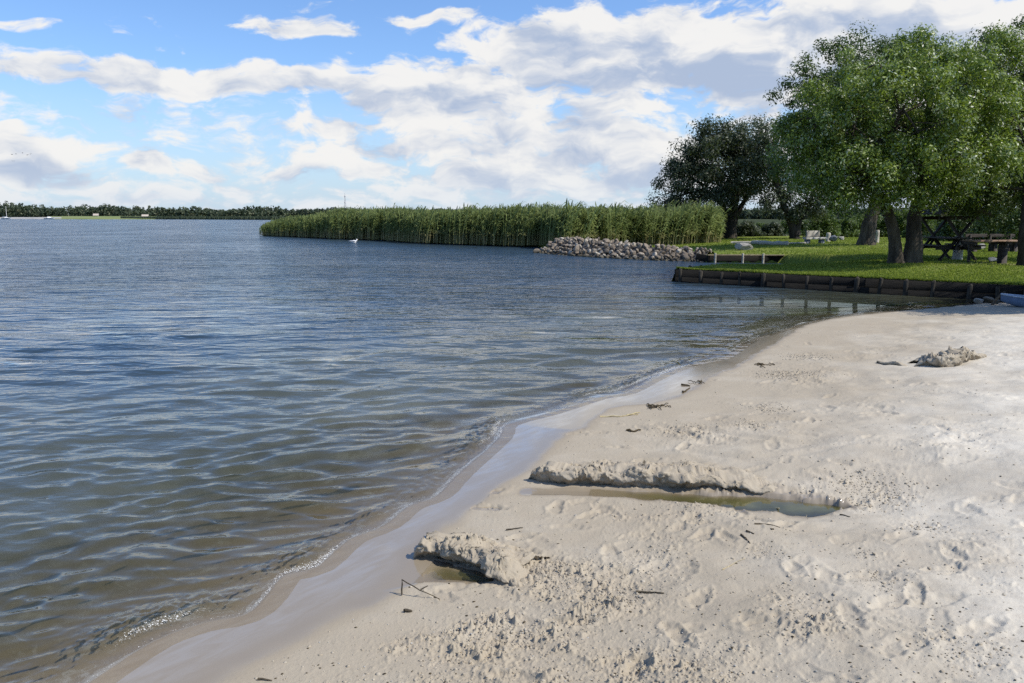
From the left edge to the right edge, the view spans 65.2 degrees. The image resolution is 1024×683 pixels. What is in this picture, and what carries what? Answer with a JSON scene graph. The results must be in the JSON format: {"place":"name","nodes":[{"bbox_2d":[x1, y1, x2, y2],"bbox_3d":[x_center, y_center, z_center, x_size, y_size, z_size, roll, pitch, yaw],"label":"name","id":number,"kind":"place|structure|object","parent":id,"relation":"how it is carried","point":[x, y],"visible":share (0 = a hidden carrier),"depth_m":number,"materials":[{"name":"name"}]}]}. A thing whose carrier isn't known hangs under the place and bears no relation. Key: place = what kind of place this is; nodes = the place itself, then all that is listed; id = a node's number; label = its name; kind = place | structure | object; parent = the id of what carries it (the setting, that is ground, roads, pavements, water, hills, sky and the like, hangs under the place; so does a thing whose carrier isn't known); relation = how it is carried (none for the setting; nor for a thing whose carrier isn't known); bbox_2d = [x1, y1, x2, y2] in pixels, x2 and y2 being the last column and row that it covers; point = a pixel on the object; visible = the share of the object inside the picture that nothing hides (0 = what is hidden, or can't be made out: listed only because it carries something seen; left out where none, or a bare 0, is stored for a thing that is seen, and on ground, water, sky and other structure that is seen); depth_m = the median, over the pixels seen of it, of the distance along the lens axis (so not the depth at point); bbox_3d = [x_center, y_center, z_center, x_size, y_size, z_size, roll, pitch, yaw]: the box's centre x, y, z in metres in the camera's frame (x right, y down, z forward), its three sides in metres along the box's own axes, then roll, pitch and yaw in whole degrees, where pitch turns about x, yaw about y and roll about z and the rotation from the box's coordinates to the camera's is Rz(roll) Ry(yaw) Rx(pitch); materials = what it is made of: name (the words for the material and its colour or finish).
{"place":"outdoors","nodes":[
{"label":"outdoors","id":0,"kind":"place"},
{"bbox_2d":[0,217,60,218],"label":"shore","id":1,"kind":"structure","parent":0,"point":[29,217],"depth_m":776.75,"materials":[{"name":"beige sand"}]},
{"bbox_2d":[51,216,156,218],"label":"meadow","id":2,"kind":"structure","parent":0,"point":[90,217],"depth_m":789.17,"materials":[{"name":"green plant"}]},
{"bbox_2d":[0,302,1023,682],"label":"beach","id":3,"kind":"structure","parent":0,"point":[450,476],"depth_m":4.83,"materials":[{"name":"beige sand"}]},
{"bbox_2d":[401,579,438,598],"bbox_3d":[-0.482,1.307,4.220,0.219,0.084,0.030,2,9,12],"label":"twig","id":4,"kind":"object","parent":3,"relation":"on","point":[414,587],"visible":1,"depth_m":4.22,"materials":[{"name":"brown wood"}]},
{"bbox_2d":[413,530,549,586],"bbox_3d":[-0.128,1.272,4.735,1.177,0.327,0.598,7,11,37],"label":"sand mound","id":5,"kind":"object","parent":3,"relation":"on","point":[498,560],"visible":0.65,"depth_m":4.59,"materials":[{"name":"beige sand"}]},
{"bbox_2d":[600,412,639,416],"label":"straw stalk","id":6,"kind":"object","parent":3,"relation":"on","point":[621,416],"visible":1,"depth_m":8.03,"materials":[{"name":"beige plant"}]},
{"bbox_2d":[263,392,1023,682],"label":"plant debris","id":7,"kind":"object","parent":3,"relation":"on","point":[430,673],"visible":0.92,"depth_m":3.72,"materials":[{"name":"brown plant"}]},
{"bbox_2d":[636,590,663,593],"bbox_3d":[0.716,1.303,4.155,0.150,0.032,0.017,4,10,23],"label":"stick","id":8,"kind":"object","parent":3,"relation":"on","point":[638,591],"visible":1,"depth_m":4.16,"materials":[{"name":"wood"}]},
{"bbox_2d":[284,361,1023,681],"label":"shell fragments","id":9,"kind":"object","parent":3,"relation":"on","point":[718,610],"visible":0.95,"depth_m":3.75,"materials":[{"name":"white"}]},
{"bbox_2d":[647,403,670,408],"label":"weed clump","id":10,"kind":"object","parent":3,"relation":"on","point":[651,406],"visible":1,"depth_m":8.43,"materials":[{"name":"brown plant"}]},
{"bbox_2d":[528,459,793,493],"bbox_3d":[1.290,1.008,6.181,2.397,0.281,0.833,1,9,5],"label":"sand mound","id":11,"kind":"object","parent":3,"relation":"on","point":[689,474],"visible":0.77,"depth_m":5.91,"materials":[{"name":"beige sand"}]},
{"bbox_2d":[683,498,843,511],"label":"puddle","id":12,"kind":"object","parent":3,"relation":"on","point":[756,504],"visible":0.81,"depth_m":5.56,"materials":[{"name":"liquid"}]},
{"bbox_2d":[754,362,774,367],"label":"weed clump","id":13,"kind":"object","parent":3,"relation":"on","point":[758,363],"visible":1,"depth_m":10.79,"materials":[{"name":"brown plant"}]},
{"bbox_2d":[876,360,906,365],"bbox_3d":[5.028,0.349,10.435,0.294,0.225,0.622,-5,10,-31],"label":"stick","id":14,"kind":"object","parent":3,"relation":"on","point":[892,363],"visible":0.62,"depth_m":10.36,"materials":[{"name":"grey wood"}]},
{"bbox_2d":[908,346,986,366],"bbox_3d":[5.644,0.202,10.489,1.308,0.403,0.826,-6,11,-36],"label":"sand mound","id":15,"kind":"object","parent":3,"relation":"on","point":[950,357],"visible":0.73,"depth_m":10.06,"materials":[{"name":"beige sand"}]},
{"bbox_2d":[973,298,983,303],"bbox_3d":[10.903,-0.936,18.713,0.183,0.157,0.156,-6,11,-33],"label":"stone","id":16,"kind":"object","parent":3,"relation":"on","point":[978,300],"visible":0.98,"depth_m":18.67,"materials":[{"name":"grey stone"}]},
{"bbox_2d":[983,296,993,302],"bbox_3d":[11.195,-0.973,18.747,0.247,0.163,0.206,-2,9,-14],"label":"stone","id":17,"kind":"object","parent":3,"relation":"on","point":[987,299],"visible":0.88,"depth_m":18.71,"materials":[{"name":"grey stone"}]},
{"bbox_2d":[991,291,1004,304],"bbox_3d":[11.122,-0.984,18.313,0.333,0.331,0.065,-2,9,-12],"label":"stick","id":18,"kind":"object","parent":3,"relation":"on","point":[995,300],"visible":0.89,"depth_m":18.29,"materials":[{"name":"brown wood"}]},
{"bbox_2d":[1000,293,1023,306],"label":"canoe","id":19,"kind":"object","parent":3,"relation":"on","point":[1015,300],"visible":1,"depth_m":17.77,"materials":[{"name":"blue plastic"}]},
{"bbox_2d":[0,219,1023,662],"bbox_3d":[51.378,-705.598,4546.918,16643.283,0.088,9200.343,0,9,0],"label":"lake water","id":20,"kind":"structure","parent":0,"point":[168,371],"depth_m":12.29,"materials":[{"name":"blue liquid"}]},
{"bbox_2d":[120,216,284,219],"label":"reeds","id":21,"kind":"object","parent":20,"relation":"on","point":[217,217],"visible":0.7,"depth_m":630.58,"materials":[{"name":"green plant"}]},
{"bbox_2d":[259,198,732,245],"bbox_3d":[-7.908,-12.727,83.724,31.394,3.263,78.889,-8,12,-41],"label":"reed bed","id":22,"kind":"object","parent":20,"relation":"on","point":[530,224],"visible":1,"depth_m":54.94,"materials":[{"name":"green plant"}]},
{"bbox_2d":[674,264,1023,306],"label":"retaining wall","id":23,"kind":"structure","parent":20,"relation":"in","point":[955,291],"depth_m":21.36,"materials":[{"name":"brown wood"}]},
{"bbox_2d":[0,0,1023,306],"label":"sky","id":24,"kind":"structure","parent":0,"point":[212,104],"materials":[{"name":"blue"}]},
{"bbox_2d":[195,219,844,224],"bbox_3d":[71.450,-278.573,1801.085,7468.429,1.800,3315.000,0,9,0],"label":"land","id":25,"kind":"structure","parent":0,"point":[765,221],"depth_m":386.71,"materials":[{"name":"green plant"}]},
{"bbox_2d":[0,201,998,218],"bbox_3d":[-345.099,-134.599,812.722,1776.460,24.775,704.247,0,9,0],"label":"wood","id":26,"kind":"object","parent":25,"relation":"on","point":[16,210],"visible":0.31,"depth_m":915.46,"materials":[{"name":"green plant"}]},
{"bbox_2d":[278,225,1023,284],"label":"lawn","id":27,"kind":"structure","parent":0,"point":[793,258],"depth_m":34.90,"materials":[{"name":"green plant"}]},
{"bbox_2d":[544,240,713,260],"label":"rubble bank","id":28,"kind":"structure","parent":27,"relation":"on","point":[586,248],"depth_m":39.73,"materials":[{"name":"grey stone"}]},
{"bbox_2d":[573,245,578,251],"bbox_3d":[3.374,-4.853,41.918,0.321,0.450,0.180,-3,9,-20],"label":"rubble stone","id":29,"kind":"object","parent":28,"relation":"on","point":[576,248],"visible":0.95,"depth_m":41.85,"materials":[{"name":"beige stone"}]},
{"bbox_2d":[682,255,689,260],"bbox_3d":[7.963,-3.775,36.646,0.281,0.382,0.343,-7,12,-40],"label":"rubble stone","id":30,"kind":"object","parent":28,"relation":"on","point":[686,257],"visible":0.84,"depth_m":36.55,"materials":[{"name":"grey stone"}]},
{"bbox_2d":[644,113,785,238],"bbox_3d":[16.069,-12.377,60.527,9.838,9.420,9.105,-8,12,-42],"label":"willow tree","id":31,"kind":"object","parent":27,"relation":"on","point":[732,187],"visible":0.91,"depth_m":59.07,"materials":[{"name":"green plant"}]},
{"bbox_2d":[696,253,784,262],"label":"retaining wall","id":32,"kind":"structure","parent":27,"relation":"on","point":[738,258],"depth_m":35.36,"materials":[{"name":"brown wood"}]},
{"bbox_2d":[731,241,750,243],"bbox_3d":[13.794,-5.932,48.084,1.247,0.205,0.183,5,10,28],"label":"log","id":33,"kind":"object","parent":27,"relation":"on","point":[734,242],"visible":0.6,"depth_m":48.06,"materials":[{"name":"grey wood"}]},
{"bbox_2d":[735,243,752,249],"bbox_3d":[11.735,-4.777,40.371,0.900,0.426,0.712,0,9,0],"label":"boulder","id":34,"kind":"object","parent":27,"relation":"on","point":[743,246],"visible":0.94,"depth_m":40.10,"materials":[{"name":"stone"}]},
{"bbox_2d":[736,219,766,236],"bbox_3d":[19.173,-9.193,65.465,2.823,1.714,2.304,7,11,38],"label":"shrub","id":35,"kind":"object","parent":27,"relation":"on","point":[748,227],"visible":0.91,"depth_m":64.96,"materials":[{"name":"green plant"}]},
{"bbox_2d":[750,240,788,245],"bbox_3d":[14.611,-5.606,45.464,0.273,0.310,3.082,-3,9,-20],"label":"log","id":36,"kind":"object","parent":27,"relation":"on","point":[760,242],"visible":0.88,"depth_m":45.28,"materials":[{"name":"grey wood"}]},
{"bbox_2d":[760,221,788,235],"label":"shrub","id":37,"kind":"object","parent":27,"relation":"on","point":[773,228],"visible":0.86,"depth_m":66.02,"materials":[{"name":"green plant"}]},
{"bbox_2d":[742,112,828,238],"bbox_3d":[19.821,-11.596,56.928,6.791,9.058,4.366,0,9,0],"label":"willow tree","id":38,"kind":"object","parent":27,"relation":"on","point":[803,208],"visible":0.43,"depth_m":56.62,"materials":[{"name":"green plant"}]},
{"bbox_2d":[780,218,796,233],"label":"shrub","id":39,"kind":"object","parent":27,"relation":"on","point":[784,225],"visible":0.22,"depth_m":70.86,"materials":[{"name":"green plant"}]},
{"bbox_2d":[785,220,811,235],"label":"shrub","id":40,"kind":"object","parent":27,"relation":"on","point":[803,226],"visible":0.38,"depth_m":66.99,"materials":[{"name":"green plant"}]},
{"bbox_2d":[803,231,826,243],"bbox_3d":[17.448,-5.989,46.090,1.300,0.780,0.485,-1,9,-6],"label":"stone bench","id":41,"kind":"object","parent":27,"relation":"on","point":[812,235],"visible":0.8,"depth_m":46.13,"materials":[{"name":"stone"}]},
{"bbox_2d":[802,209,842,237],"bbox_3d":[23.519,-8.848,60.337,3.395,2.588,2.058,0,9,0],"label":"shrub","id":42,"kind":"object","parent":27,"relation":"on","point":[822,226],"visible":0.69,"depth_m":60.02,"materials":[{"name":"green plant"}]},
{"bbox_2d":[826,233,830,241],"bbox_3d":[19.695,-6.455,49.825,0.295,0.650,0.298,0,9,0],"label":"marker post","id":43,"kind":"object","parent":27,"relation":"on","point":[828,235],"visible":0.73,"depth_m":49.70,"materials":[{"name":"white wood"}]},
{"bbox_2d":[829,235,837,241],"bbox_3d":[19.627,-6.289,48.877,0.486,0.411,0.333,0,9,0],"label":"stone","id":44,"kind":"object","parent":27,"relation":"on","point":[832,238],"visible":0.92,"depth_m":48.77,"materials":[{"name":"grey stone"}]},
{"bbox_2d":[832,216,859,236],"bbox_3d":[25.907,-8.852,62.379,3.369,1.981,1.713,-4,10,-22],"label":"shrub","id":45,"kind":"object","parent":27,"relation":"on","point":[849,227],"visible":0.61,"depth_m":62.03,"materials":[{"name":"green plant"}]},
{"bbox_2d":[851,212,863,231],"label":"shrub","id":46,"kind":"object","parent":27,"relation":"on","point":[856,219],"visible":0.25,"depth_m":69.82,"materials":[{"name":"green plant"}]},
{"bbox_2d":[763,18,966,244],"bbox_3d":[18.782,-10.742,41.617,11.034,11.647,6.843,-2,9,-12],"label":"tree","id":47,"kind":"object","parent":27,"relation":"on","point":[867,230],"visible":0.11,"depth_m":41.14,"materials":[{"name":"green plant"}]},
{"bbox_2d":[875,230,879,242],"bbox_3d":[21.020,-5.989,46.022,0.196,0.840,0.198,0,9,0],"label":"marker post","id":48,"kind":"object","parent":27,"relation":"on","point":[877,235],"visible":0.74,"depth_m":45.94,"materials":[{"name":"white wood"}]},
{"bbox_2d":[875,215,887,236],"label":"shrub","id":49,"kind":"object","parent":27,"relation":"on","point":[881,226],"visible":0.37,"depth_m":63.01,"materials":[{"name":"green plant"}]},
{"bbox_2d":[761,19,1023,263],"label":"willow tree","id":50,"kind":"object","parent":27,"relation":"on","point":[886,155],"visible":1,"depth_m":24.00,"materials":[{"name":"green plant"}]},
{"bbox_2d":[893,209,908,234],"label":"shrub","id":51,"kind":"object","parent":27,"relation":"on","point":[901,221],"visible":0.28,"depth_m":68.81,"materials":[{"name":"green plant"}]},
{"bbox_2d":[900,214,936,237],"bbox_3d":[30.747,-8.507,59.479,3.725,2.201,2.193,0,9,0],"label":"shrub","id":52,"kind":"object","parent":27,"relation":"on","point":[930,223],"visible":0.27,"depth_m":59.07,"materials":[{"name":"green plant"}]},
{"bbox_2d":[932,214,942,226],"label":"shrub","id":53,"kind":"object","parent":27,"relation":"on","point":[935,221],"visible":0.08,"depth_m":64.80,"materials":[{"name":"green plant"}]},
{"bbox_2d":[923,215,974,241],"bbox_3d":[27.386,-7.144,49.533,4.262,2.560,2.095,0,9,0],"label":"shrub","id":54,"kind":"object","parent":27,"relation":"on","point":[946,230],"visible":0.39,"depth_m":49.23,"materials":[{"name":"green plant"}]},
{"bbox_2d":[906,204,993,260],"bbox_3d":[14.933,-3.757,27.482,1.835,1.905,2.150,-1,9,-3],"label":"roofed picnic table","id":55,"kind":"object","parent":27,"relation":"on","point":[946,248],"visible":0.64,"depth_m":26.83,"materials":[{"name":"brown wood"}]},
{"bbox_2d":[952,236,962,259],"bbox_3d":[15.320,-3.204,27.481,0.330,0.907,0.330,0,9,0],"label":"stump post","id":56,"kind":"object","parent":27,"relation":"on","point":[957,254],"visible":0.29,"depth_m":27.39,"materials":[{"name":"concrete"}]},
{"bbox_2d":[911,14,1023,265],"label":"tree","id":57,"kind":"object","parent":27,"relation":"on","point":[1009,199],"visible":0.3,"depth_m":25.89,"materials":[{"name":"green plant"}]},
{"bbox_2d":[962,211,1006,242],"bbox_3d":[27.450,-6.438,45.643,4.040,2.367,1.876,0,9,0],"label":"shrub","id":58,"kind":"object","parent":27,"relation":"on","point":[978,230],"visible":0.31,"depth_m":45.24,"materials":[{"name":"green plant"}]},
{"bbox_2d":[962,240,1017,263],"bbox_3d":[15.204,-2.823,25.375,1.540,0.795,0.710,0,9,2],"label":"plank table","id":59,"kind":"object","parent":27,"relation":"on","point":[1002,253],"visible":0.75,"depth_m":25.25,"materials":[{"name":"brown wood"}]},
{"bbox_2d":[965,234,1017,251],"bbox_3d":[20.329,-4.135,33.796,2.100,0.800,0.575,0,9,0],"label":"park bench","id":60,"kind":"object","parent":27,"relation":"on","point":[992,246],"visible":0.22,"depth_m":33.96,"materials":[{"name":"brown wood"}]},
{"bbox_2d":[988,257,996,261],"bbox_3d":[15.697,-2.678,26.120,0.314,0.159,0.258,0,9,0],"label":"stone","id":61,"kind":"object","parent":27,"relation":"on","point":[992,259],"visible":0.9,"depth_m":26.04,"materials":[{"name":"grey stone"}]},
{"bbox_2d":[993,208,1018,239],"bbox_3d":[28.482,-6.317,44.633,3.522,2.438,2.050,0,9,0],"label":"shrub","id":62,"kind":"object","parent":27,"relation":"on","point":[1007,238],"visible":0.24,"depth_m":44.40,"materials":[{"name":"green plant"}]}
]}

